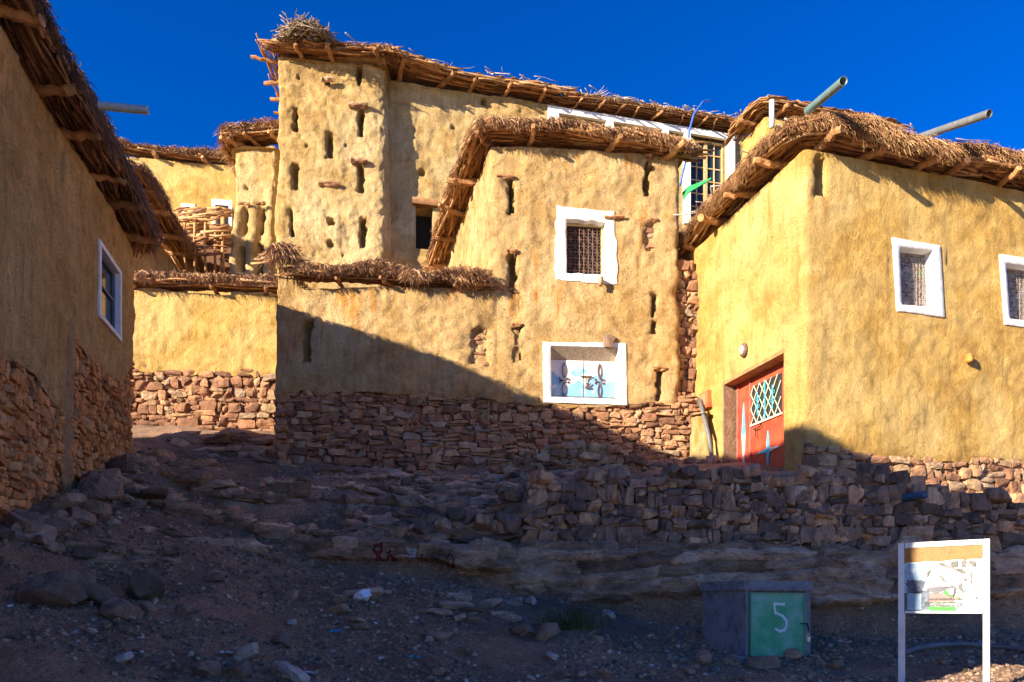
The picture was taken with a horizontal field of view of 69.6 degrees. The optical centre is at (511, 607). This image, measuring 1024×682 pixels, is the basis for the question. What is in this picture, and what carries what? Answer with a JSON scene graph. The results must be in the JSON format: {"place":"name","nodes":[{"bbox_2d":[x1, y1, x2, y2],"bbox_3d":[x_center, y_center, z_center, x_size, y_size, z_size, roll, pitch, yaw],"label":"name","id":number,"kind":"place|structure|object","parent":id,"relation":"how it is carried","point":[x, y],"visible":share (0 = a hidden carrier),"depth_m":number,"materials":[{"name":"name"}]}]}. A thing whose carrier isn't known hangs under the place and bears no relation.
{"place":"outdoors","nodes":[
{"label":"outdoors","id":0,"kind":"place"},
{"bbox_2d":[0,425,1023,681],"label":"ground","id":1,"kind":"structure","parent":0,"point":[496,645],"depth_m":8.01,"materials":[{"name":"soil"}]},
{"bbox_2d":[0,526,14,539],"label":"rubble stone","id":2,"kind":"object","parent":1,"relation":"on","point":[7,533],"visible":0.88,"depth_m":7.27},
{"bbox_2d":[3,508,27,523],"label":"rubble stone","id":3,"kind":"object","parent":1,"relation":"on","point":[19,511],"visible":0.27,"depth_m":7.66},
{"bbox_2d":[6,511,42,533],"bbox_3d":[-5.092,-0.860,7.692,0.327,0.279,0.464,0,0,-35],"label":"loose rock","id":4,"kind":"object","parent":1,"relation":"on","point":[28,526],"visible":0.65,"depth_m":7.55,"materials":[{"name":"stone"}]},
{"bbox_2d":[10,522,56,541],"bbox_3d":[-4.983,-0.784,7.663,0.400,0.256,0.265,0,0,-23],"label":"rubble stone","id":5,"kind":"object","parent":1,"relation":"on","point":[49,531],"visible":0.57,"depth_m":7.57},
{"bbox_2d":[22,512,45,524],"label":"rubble stone","id":6,"kind":"object","parent":1,"relation":"on","point":[37,516],"visible":0.25,"depth_m":7.68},
{"bbox_2d":[33,534,65,552],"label":"rubble stone","id":7,"kind":"object","parent":1,"relation":"on","point":[41,540],"visible":0.73,"depth_m":7.52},
{"bbox_2d":[42,543,57,552],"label":"rubble stone","id":8,"kind":"object","parent":1,"relation":"on","point":[52,548],"visible":0.98,"depth_m":7.49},
{"bbox_2d":[38,509,69,518],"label":"rubble stone","id":9,"kind":"object","parent":1,"relation":"on","point":[55,514],"visible":0.48,"depth_m":8.15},
{"bbox_2d":[15,570,96,606],"bbox_3d":[-4.028,-0.148,6.514,0.416,0.369,0.566,0,0,22],"label":"loose rock","id":10,"kind":"object","parent":1,"relation":"on","point":[63,588],"visible":0.88,"depth_m":6.37,"materials":[{"name":"stone"}]},
{"bbox_2d":[44,518,71,536],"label":"rubble stone","id":11,"kind":"object","parent":1,"relation":"on","point":[62,526],"visible":0.48,"depth_m":7.92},
{"bbox_2d":[44,496,76,511],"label":"rubble stone","id":12,"kind":"object","parent":1,"relation":"on","point":[65,503],"visible":0.53,"depth_m":8.35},
{"bbox_2d":[56,493,86,504],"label":"rubble stone","id":13,"kind":"object","parent":1,"relation":"on","point":[76,498],"visible":0.38,"depth_m":8.68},
{"bbox_2d":[0,0,164,522],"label":"mud house","id":14,"kind":"structure","parent":1,"relation":"on","point":[79,224],"depth_m":8.99,"materials":[{"name":"paint"}]},
{"bbox_2d":[97,239,121,342],"bbox_3d":[-6.104,-4.737,11.070,0.190,1.122,1.071,0,0,-13],"label":"window","id":15,"kind":"structure","parent":14,"relation":"in","point":[109,302],"depth_m":11.24,"materials":[{"name":"white paint"}]},
{"bbox_2d":[68,506,96,526],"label":"rubble stone","id":16,"kind":"object","parent":1,"relation":"on","point":[83,517],"visible":0.88,"depth_m":8.38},
{"bbox_2d":[71,546,95,559],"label":"rubble stone","id":17,"kind":"object","parent":1,"relation":"on","point":[83,553],"visible":0.89,"depth_m":7.68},
{"bbox_2d":[76,477,106,489],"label":"rubble stone","id":18,"kind":"object","parent":1,"relation":"on","point":[100,482],"visible":0.32,"depth_m":9.30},
{"bbox_2d":[79,480,107,501],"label":"rubble stone","id":19,"kind":"object","parent":1,"relation":"on","point":[90,489],"visible":0.69,"depth_m":9.10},
{"bbox_2d":[82,498,111,519],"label":"rubble stone","id":20,"kind":"object","parent":1,"relation":"on","point":[100,510],"visible":0.73,"depth_m":8.72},
{"bbox_2d":[86,582,117,606],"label":"loose rock","id":21,"kind":"object","parent":1,"relation":"on","point":[98,594],"visible":0.63,"depth_m":6.61,"materials":[{"name":"stone"}]},
{"bbox_2d":[98,468,120,474],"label":"rubble stone","id":22,"kind":"object","parent":1,"relation":"on","point":[114,471],"visible":0.35,"depth_m":10.41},
{"bbox_2d":[101,482,123,499],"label":"rubble stone","id":23,"kind":"object","parent":1,"relation":"on","point":[114,490],"visible":0.55,"depth_m":9.37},
{"bbox_2d":[106,458,125,468],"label":"rubble stone","id":24,"kind":"object","parent":1,"relation":"on","point":[113,462],"visible":0.3,"depth_m":10.88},
{"bbox_2d":[55,536,182,565],"bbox_3d":[-4.597,-0.374,8.141,1.749,0.770,0.906,0,0,-27],"label":"rock ledge","id":25,"kind":"object","parent":1,"relation":"on","point":[110,553],"visible":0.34,"depth_m":7.97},
{"bbox_2d":[99,597,143,619],"bbox_3d":[-3.458,0.032,6.553,0.252,0.248,0.345,0,0,22],"label":"loose rock","id":26,"kind":"object","parent":1,"relation":"on","point":[115,607],"visible":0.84,"depth_m":6.46,"materials":[{"name":"stone"}]},
{"bbox_2d":[114,652,133,662],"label":"loose stone","id":27,"kind":"object","parent":1,"relation":"on","point":[125,657],"visible":0.9,"depth_m":5.69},
{"bbox_2d":[120,461,138,473],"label":"rubble stone","id":28,"kind":"object","parent":1,"relation":"on","point":[131,467],"visible":0.76,"depth_m":10.71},
{"bbox_2d":[116,453,143,462],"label":"rubble stone","id":29,"kind":"object","parent":1,"relation":"on","point":[136,457],"visible":0.63,"depth_m":11.36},
{"bbox_2d":[128,499,146,508],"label":"rubble stone","id":30,"kind":"object","parent":1,"relation":"on","point":[137,504],"visible":1,"depth_m":9.49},
{"bbox_2d":[125,568,164,599],"bbox_3d":[-3.594,-0.189,7.208,0.326,0.404,0.393,0,0,-39],"label":"loose rock","id":31,"kind":"object","parent":1,"relation":"on","point":[146,584],"visible":0.8,"depth_m":7.10,"materials":[{"name":"stone"}]},
{"bbox_2d":[140,601,159,615],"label":"loose stone","id":32,"kind":"object","parent":1,"relation":"on","point":[149,608],"visible":0.96,"depth_m":6.78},
{"bbox_2d":[127,159,207,292],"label":"mud house","id":33,"kind":"structure","parent":1,"relation":"on","point":[176,243],"depth_m":19.28,"materials":[{"name":"paint"}]},
{"bbox_2d":[172,206,232,274],"bbox_3d":[-8.951,-10.437,21.097,2.356,2.252,1.706,0,0,0],"label":"brushwood porch","id":34,"kind":"object","parent":33,"relation":"on","point":[212,242],"visible":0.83,"depth_m":20.59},
{"bbox_2d":[116,136,236,294],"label":"mud house","id":35,"kind":"structure","parent":1,"relation":"on","point":[195,177],"depth_m":26.20,"materials":[{"name":"yellow paint"}]},
{"bbox_2d":[212,199,231,225],"bbox_3d":[-10.402,-14.067,26.409,0.703,1.092,0.100,0,0,-9],"label":"window","id":36,"kind":"structure","parent":35,"relation":"in","point":[215,202],"depth_m":26.38,"materials":[{"name":"white paint"}]},
{"bbox_2d":[175,604,196,614],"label":"loose stone","id":37,"kind":"object","parent":1,"relation":"on","point":[182,609],"visible":0.99,"depth_m":7.00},
{"bbox_2d":[138,526,275,553],"bbox_3d":[-3.998,-0.725,9.359,1.962,0.671,0.977,0,0,0],"label":"rock ledge","id":38,"kind":"object","parent":1,"relation":"on","point":[250,543],"visible":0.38,"depth_m":9.11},
{"bbox_2d":[195,660,220,675],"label":"loose stone","id":39,"kind":"object","parent":1,"relation":"on","point":[207,667],"visible":0.98,"depth_m":5.87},
{"bbox_2d":[148,427,275,463],"bbox_3d":[-5.626,-3.236,14.469,2.516,1.154,2.637,0,0,0],"label":"rock outcrop","id":40,"kind":"object","parent":1,"relation":"on","point":[183,439],"visible":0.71,"depth_m":14.57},
{"bbox_2d":[206,572,224,580],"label":"loose stone","id":41,"kind":"object","parent":1,"relation":"on","point":[216,576],"visible":1,"depth_m":7.96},
{"bbox_2d":[131,269,309,430],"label":"lane wall","id":42,"kind":"structure","parent":1,"relation":"on","point":[206,361],"depth_m":16.16,"materials":[{"name":"yellow paint"}]},
{"bbox_2d":[191,446,268,458],"bbox_3d":[-5.416,-2.760,14.296,1.585,0.741,1.237,0,0,0],"label":"rock ledge","id":43,"kind":"object","parent":1,"relation":"on","point":[231,451],"visible":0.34,"depth_m":13.83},
{"bbox_2d":[227,660,252,678],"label":"loose stone","id":44,"kind":"object","parent":1,"relation":"on","point":[240,669],"visible":0.96,"depth_m":5.94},
{"bbox_2d":[233,642,258,660],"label":"loose stone","id":45,"kind":"object","parent":1,"relation":"on","point":[247,651],"visible":0.92,"depth_m":6.28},
{"bbox_2d":[213,116,279,295],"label":"mud tower","id":46,"kind":"structure","parent":1,"relation":"on","point":[251,152],"depth_m":19.51,"materials":[{"name":"paint"}]},
{"bbox_2d":[271,631,293,647],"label":"loose rock","id":47,"kind":"object","parent":1,"relation":"on","point":[284,639],"visible":0.88,"depth_m":6.92,"materials":[{"name":"stone"}]},
{"bbox_2d":[56,537,523,641],"bbox_3d":[-2.541,-0.279,8.614,5.386,1.269,2.093,0,0,0],"label":"rock outcrop","id":48,"kind":"object","parent":1,"relation":"on","point":[466,604],"visible":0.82,"depth_m":8.46,"materials":[{"name":"stone"}]},
{"bbox_2d":[353,589,371,601],"bbox_3d":[-1.710,-0.136,8.374,0.222,0.158,0.163,0,0,21],"label":"plastic bag","id":49,"kind":"object","parent":48,"relation":"on","point":[363,594],"visible":0.94,"depth_m":8.32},
{"bbox_2d":[284,589,298,600],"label":"loose stone","id":50,"kind":"object","parent":1,"relation":"on","point":[292,595],"visible":0.93,"depth_m":8.10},
{"bbox_2d":[276,661,309,681],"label":"loose rock","id":51,"kind":"object","parent":1,"relation":"on","point":[291,672],"visible":1,"depth_m":6.03,"materials":[{"name":"stone"}]},
{"bbox_2d":[327,603,351,613],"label":"loose stone","id":52,"kind":"object","parent":1,"relation":"on","point":[341,608],"visible":0.93,"depth_m":7.96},
{"bbox_2d":[76,448,606,543],"bbox_3d":[-2.383,-1.764,11.642,8.448,1.958,4.361,0,0,0],"label":"rock outcrop","id":53,"kind":"object","parent":1,"relation":"on","point":[228,515],"visible":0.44,"depth_m":10.45,"materials":[{"name":"stone"}]},
{"bbox_2d":[413,518,432,534],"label":"heaped stone","id":54,"kind":"object","parent":53,"relation":"on","point":[421,526],"visible":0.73,"depth_m":9.64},
{"bbox_2d":[423,514,440,531],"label":"heaped stone","id":55,"kind":"object","parent":53,"relation":"on","point":[430,518],"visible":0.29,"depth_m":9.77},
{"bbox_2d":[434,517,451,529],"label":"heaped stone","id":56,"kind":"object","parent":53,"relation":"on","point":[441,523],"visible":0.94,"depth_m":9.69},
{"bbox_2d":[451,521,464,528],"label":"heaped stone","id":57,"kind":"object","parent":53,"relation":"on","point":[458,525],"visible":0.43,"depth_m":9.87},
{"bbox_2d":[446,507,465,522],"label":"heaped stone","id":58,"kind":"object","parent":57,"relation":"on","point":[456,514],"visible":0.88,"depth_m":9.83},
{"bbox_2d":[462,507,477,524],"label":"heaped stone","id":59,"kind":"object","parent":53,"relation":"on","point":[471,513],"visible":0.61,"depth_m":9.97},
{"bbox_2d":[474,514,493,529],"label":"heaped stone","id":60,"kind":"object","parent":53,"relation":"on","point":[482,521],"visible":0.6,"depth_m":9.81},
{"bbox_2d":[490,520,508,534],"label":"heaped stone","id":61,"kind":"object","parent":53,"relation":"on","point":[496,527],"visible":0.6,"depth_m":9.70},
{"bbox_2d":[493,510,521,532],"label":"heaped stone","id":62,"kind":"object","parent":53,"relation":"on","point":[510,523],"visible":0.88,"depth_m":9.63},
{"bbox_2d":[226,476,496,497],"bbox_3d":[-2.347,-1.909,12.568,6.505,0.644,1.391,0,0,0],"label":"rock ledge","id":63,"kind":"object","parent":1,"relation":"on","point":[383,490],"visible":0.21,"depth_m":12.06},
{"bbox_2d":[218,486,506,512],"bbox_3d":[-2.424,-1.577,11.636,6.014,0.575,1.363,0,0,-4],"label":"rock ledge","id":64,"kind":"object","parent":1,"relation":"on","point":[469,496],"visible":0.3,"depth_m":11.20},
{"bbox_2d":[250,241,519,473],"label":"courtyard wall","id":65,"kind":"structure","parent":1,"relation":"on","point":[430,337],"depth_m":13.88,"materials":[{"name":"paint"}]},
{"bbox_2d":[309,471,479,483],"bbox_3d":[-1.859,-2.158,13.323,6.704,0.536,1.311,0,0,0],"label":"rock ledge","id":66,"kind":"object","parent":1,"relation":"on","point":[390,478],"visible":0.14,"depth_m":12.87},
{"bbox_2d":[278,530,518,574],"bbox_3d":[-1.866,-0.452,9.897,4.066,1.106,0.950,0,0,7],"label":"rock ledge","id":67,"kind":"object","parent":1,"relation":"on","point":[476,556],"visible":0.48,"depth_m":9.47,"materials":[{"name":"stone"}]},
{"bbox_2d":[314,509,490,528],"bbox_3d":[-1.710,-1.164,10.982,3.806,0.552,1.370,0,0,0],"label":"rock ledge","id":68,"kind":"object","parent":1,"relation":"on","point":[387,519],"visible":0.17,"depth_m":10.55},
{"bbox_2d":[432,667,447,675],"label":"loose stone","id":69,"kind":"object","parent":1,"relation":"on","point":[440,671],"visible":1,"depth_m":6.70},
{"bbox_2d":[276,114,713,470],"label":"mud house","id":70,"kind":"structure","parent":1,"relation":"on","point":[567,231],"depth_m":14.30,"materials":[{"name":"paint"}]},
{"bbox_2d":[543,342,626,405],"bbox_3d":[1.408,-4.546,14.386,1.666,1.216,0.290,0,0,-6],"label":"window","id":71,"kind":"structure","parent":70,"relation":"in","point":[605,370],"depth_m":14.40,"materials":[{"name":"white paint"}]},
{"bbox_2d":[554,205,617,284],"bbox_3d":[1.429,-7.023,14.389,1.256,1.475,0.292,0,0,-6],"label":"window","id":72,"kind":"structure","parent":70,"relation":"in","point":[586,252],"depth_m":14.31,"materials":[{"name":"white paint"}]},
{"bbox_2d":[683,178,710,199],"bbox_3d":[3.576,-8.184,14.429,0.646,0.362,0.235,0,0,42],"label":"cloth","id":73,"kind":"object","parent":70,"relation":"on","point":[688,190],"visible":1,"depth_m":14.44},
{"bbox_2d":[250,32,747,288],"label":"tower house","id":74,"kind":"structure","parent":1,"relation":"on","point":[370,138],"depth_m":18.82,"materials":[{"name":"paint"}]},
{"bbox_2d":[271,9,348,60],"bbox_3d":[-5.075,-14.038,18.339,1.898,0.720,1.817,0,0,38],"label":"bird nest","id":75,"kind":"object","parent":74,"relation":"on","point":[313,30],"visible":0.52,"depth_m":17.79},
{"bbox_2d":[416,216,430,249],"bbox_3d":[-2.399,-9.967,19.831,0.437,1.093,0.080,0,0,-13],"label":"window","id":76,"kind":"structure","parent":74,"relation":"in","point":[423,224],"depth_m":19.79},
{"bbox_2d":[679,99,711,185],"bbox_3d":[5.092,-12.776,20.089,1.092,2.629,0.288,0,0,-22],"label":"cable","id":77,"kind":"object","parent":74,"relation":"hanging from","point":[697,109],"visible":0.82,"depth_m":19.97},
{"bbox_2d":[691,139,722,218],"bbox_3d":[5.572,-12.289,21.230,1.102,2.278,0.080,0,0,-13],"label":"window","id":78,"kind":"structure","parent":74,"relation":"in","point":[711,167],"depth_m":21.22,"materials":[{"name":"yellow wood"}]},
{"bbox_2d":[508,624,523,635],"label":"loose stone","id":79,"kind":"object","parent":1,"relation":"on","point":[515,629],"visible":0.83,"depth_m":8.04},
{"bbox_2d":[519,623,535,636],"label":"loose rock","id":80,"kind":"object","parent":1,"relation":"on","point":[529,631],"visible":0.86,"depth_m":8.05,"materials":[{"name":"stone"}]},
{"bbox_2d":[536,622,560,641],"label":"loose rock","id":81,"kind":"object","parent":1,"relation":"on","point":[548,631],"visible":0.97,"depth_m":7.86,"materials":[{"name":"stone"}]},
{"bbox_2d":[557,669,570,677],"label":"loose stone","id":82,"kind":"object","parent":1,"relation":"on","point":[563,672],"visible":0.9,"depth_m":6.98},
{"bbox_2d":[510,599,620,630],"bbox_3d":[0.611,0.090,8.239,1.268,0.376,0.734,0,0,-16],"label":"dry bush","id":83,"kind":"object","parent":1,"relation":"on","point":[580,621],"visible":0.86,"depth_m":8.26,"materials":[{"name":"green plant"}]},
{"bbox_2d":[489,439,661,476],"bbox_3d":[1.276,-2.371,12.700,3.378,1.000,0.703,0,0,0],"label":"rubble pile","id":84,"kind":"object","parent":1,"relation":"on","point":[555,456],"depth_m":12.48,"materials":[{"name":"stone"}]},
{"bbox_2d":[696,649,711,664],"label":"loose rock","id":85,"kind":"object","parent":1,"relation":"on","point":[704,657],"visible":0.91,"depth_m":7.46,"materials":[{"name":"stone"}]},
{"bbox_2d":[706,455,717,463],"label":"terrace stone","id":86,"kind":"object","parent":1,"relation":"on","point":[712,458],"visible":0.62,"depth_m":13.64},
{"bbox_2d":[698,398,713,455],"bbox_3d":[3.685,-3.410,14.021,0.096,1.270,0.540,0,0,-16],"label":"drain pipe","id":87,"kind":"object","parent":86,"relation":"on","point":[707,430],"visible":0.84,"depth_m":13.93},
{"bbox_2d":[722,654,742,664],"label":"loose stone","id":88,"kind":"object","parent":1,"relation":"on","point":[732,658],"visible":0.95,"depth_m":7.67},
{"bbox_2d":[700,580,812,656],"bbox_3d":[2.805,0.277,8.477,0.980,1.146,0.854,0,0,-17],"label":"meter locker","id":89,"kind":"object","parent":1,"relation":"on","point":[753,618],"visible":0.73,"depth_m":8.15,"materials":[{"name":"concrete"}]},
{"bbox_2d":[495,535,1023,617],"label":"rock ledge","id":90,"kind":"object","parent":1,"relation":"on","point":[610,570],"visible":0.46,"depth_m":9.44,"materials":[{"name":"stone"}]},
{"bbox_2d":[747,656,779,669],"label":"loose rock","id":91,"kind":"object","parent":1,"relation":"on","point":[762,662],"visible":0.98,"depth_m":7.43,"materials":[{"name":"stone"}]},
{"bbox_2d":[520,466,1023,553],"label":"dry stone wall","id":92,"kind":"structure","parent":1,"relation":"on","point":[858,511],"depth_m":9.68,"materials":[{"name":"stone"}]},
{"bbox_2d":[526,469,553,484],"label":"cap stone","id":93,"kind":"object","parent":92,"relation":"on","point":[540,477],"visible":0.96,"depth_m":9.67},
{"bbox_2d":[574,468,600,482],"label":"cap stone","id":94,"kind":"object","parent":92,"relation":"on","point":[579,475],"visible":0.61,"depth_m":9.74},
{"bbox_2d":[584,471,606,480],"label":"cap stone","id":95,"kind":"object","parent":92,"relation":"on","point":[593,476],"visible":0.96,"depth_m":9.64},
{"bbox_2d":[606,465,631,483],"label":"cap stone","id":96,"kind":"object","parent":92,"relation":"on","point":[615,474],"visible":0.94,"depth_m":9.70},
{"bbox_2d":[661,463,680,478],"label":"cap stone","id":97,"kind":"object","parent":92,"relation":"on","point":[671,470],"visible":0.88,"depth_m":9.65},
{"bbox_2d":[676,465,695,478],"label":"cap stone","id":98,"kind":"object","parent":92,"relation":"on","point":[685,471],"visible":0.98,"depth_m":9.61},
{"bbox_2d":[742,463,760,477],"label":"cap stone","id":99,"kind":"object","parent":92,"relation":"on","point":[752,470],"visible":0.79,"depth_m":9.66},
{"bbox_2d":[796,464,815,476],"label":"cap stone","id":100,"kind":"object","parent":92,"relation":"on","point":[806,471],"visible":1,"depth_m":9.63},
{"bbox_2d":[855,463,876,474],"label":"cap stone","id":101,"kind":"object","parent":92,"relation":"on","point":[869,468],"visible":0.89,"depth_m":9.71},
{"bbox_2d":[872,463,890,482],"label":"cap stone","id":102,"kind":"object","parent":92,"relation":"on","point":[885,469],"visible":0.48,"depth_m":9.69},
{"bbox_2d":[890,470,909,484],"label":"cap stone","id":103,"kind":"object","parent":92,"relation":"on","point":[905,474],"visible":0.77,"depth_m":9.71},
{"bbox_2d":[901,490,927,501],"bbox_3d":[5.179,-1.452,9.750,0.100,0.121,0.604,0,0,-34],"label":"pipe","id":104,"kind":"object","parent":92,"relation":"attached to","point":[914,496],"visible":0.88,"depth_m":9.58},
{"bbox_2d":[983,487,1011,503],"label":"cap stone","id":105,"kind":"object","parent":92,"relation":"on","point":[995,495],"visible":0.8,"depth_m":9.63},
{"bbox_2d":[784,648,802,659],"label":"loose stone","id":106,"kind":"object","parent":1,"relation":"on","point":[794,653],"visible":0.89,"depth_m":8.07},
{"bbox_2d":[722,94,916,161],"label":"mud house","id":107,"kind":"structure","parent":1,"relation":"on","point":[755,120],"depth_m":17.73,"materials":[{"name":"yellow paint"}]},
{"bbox_2d":[829,659,843,668],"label":"loose stone","id":108,"kind":"object","parent":1,"relation":"on","point":[838,664],"visible":1,"depth_m":7.62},
{"bbox_2d":[673,76,1023,502],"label":"mud house","id":109,"kind":"structure","parent":1,"relation":"on","point":[860,287],"depth_m":12.16,"materials":[{"name":"yellow paint"}]},
{"bbox_2d":[737,362,783,466],"bbox_3d":[4.407,-3.132,13.026,0.120,2.364,1.485,0,0,-15],"label":"door","id":110,"kind":"structure","parent":109,"relation":"in","point":[760,399],"depth_m":12.99,"materials":[{"name":"red paint"}]},
{"bbox_2d":[892,237,944,317],"bbox_3d":[6.638,-5.409,12.184,1.060,1.190,0.275,0,0,-16],"label":"window","id":111,"kind":"structure","parent":109,"relation":"in","point":[918,279],"depth_m":12.18,"materials":[{"name":"white paint"}]},
{"bbox_2d":[999,254,1023,327],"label":"window","id":112,"kind":"structure","parent":109,"relation":"in","point":[1011,267],"depth_m":12.78,"materials":[{"name":"white paint"}]},
{"bbox_2d":[898,539,989,681],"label":"notice sign","id":113,"kind":"object","parent":1,"relation":"on","point":[940,577],"visible":1,"depth_m":6.49,"materials":[{"name":"white metal"}]},
{"bbox_2d":[905,641,1023,654],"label":"hose","id":114,"kind":"object","parent":1,"relation":"on","point":[958,643],"visible":0.84,"depth_m":8.31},
{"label":"heaped stone","id":115,"kind":"object","parent":1,"relation":"on","visible":0},
{"bbox_2d":[389,526,407,538],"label":"heaped stone","id":116,"kind":"object","parent":115,"relation":"on","point":[400,531],"visible":0.69,"depth_m":9.70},
{"bbox_2d":[45,0,1023,156],"label":"sky","id":117,"kind":"structure","parent":0,"point":[924,64],"materials":[{"name":"blue"}]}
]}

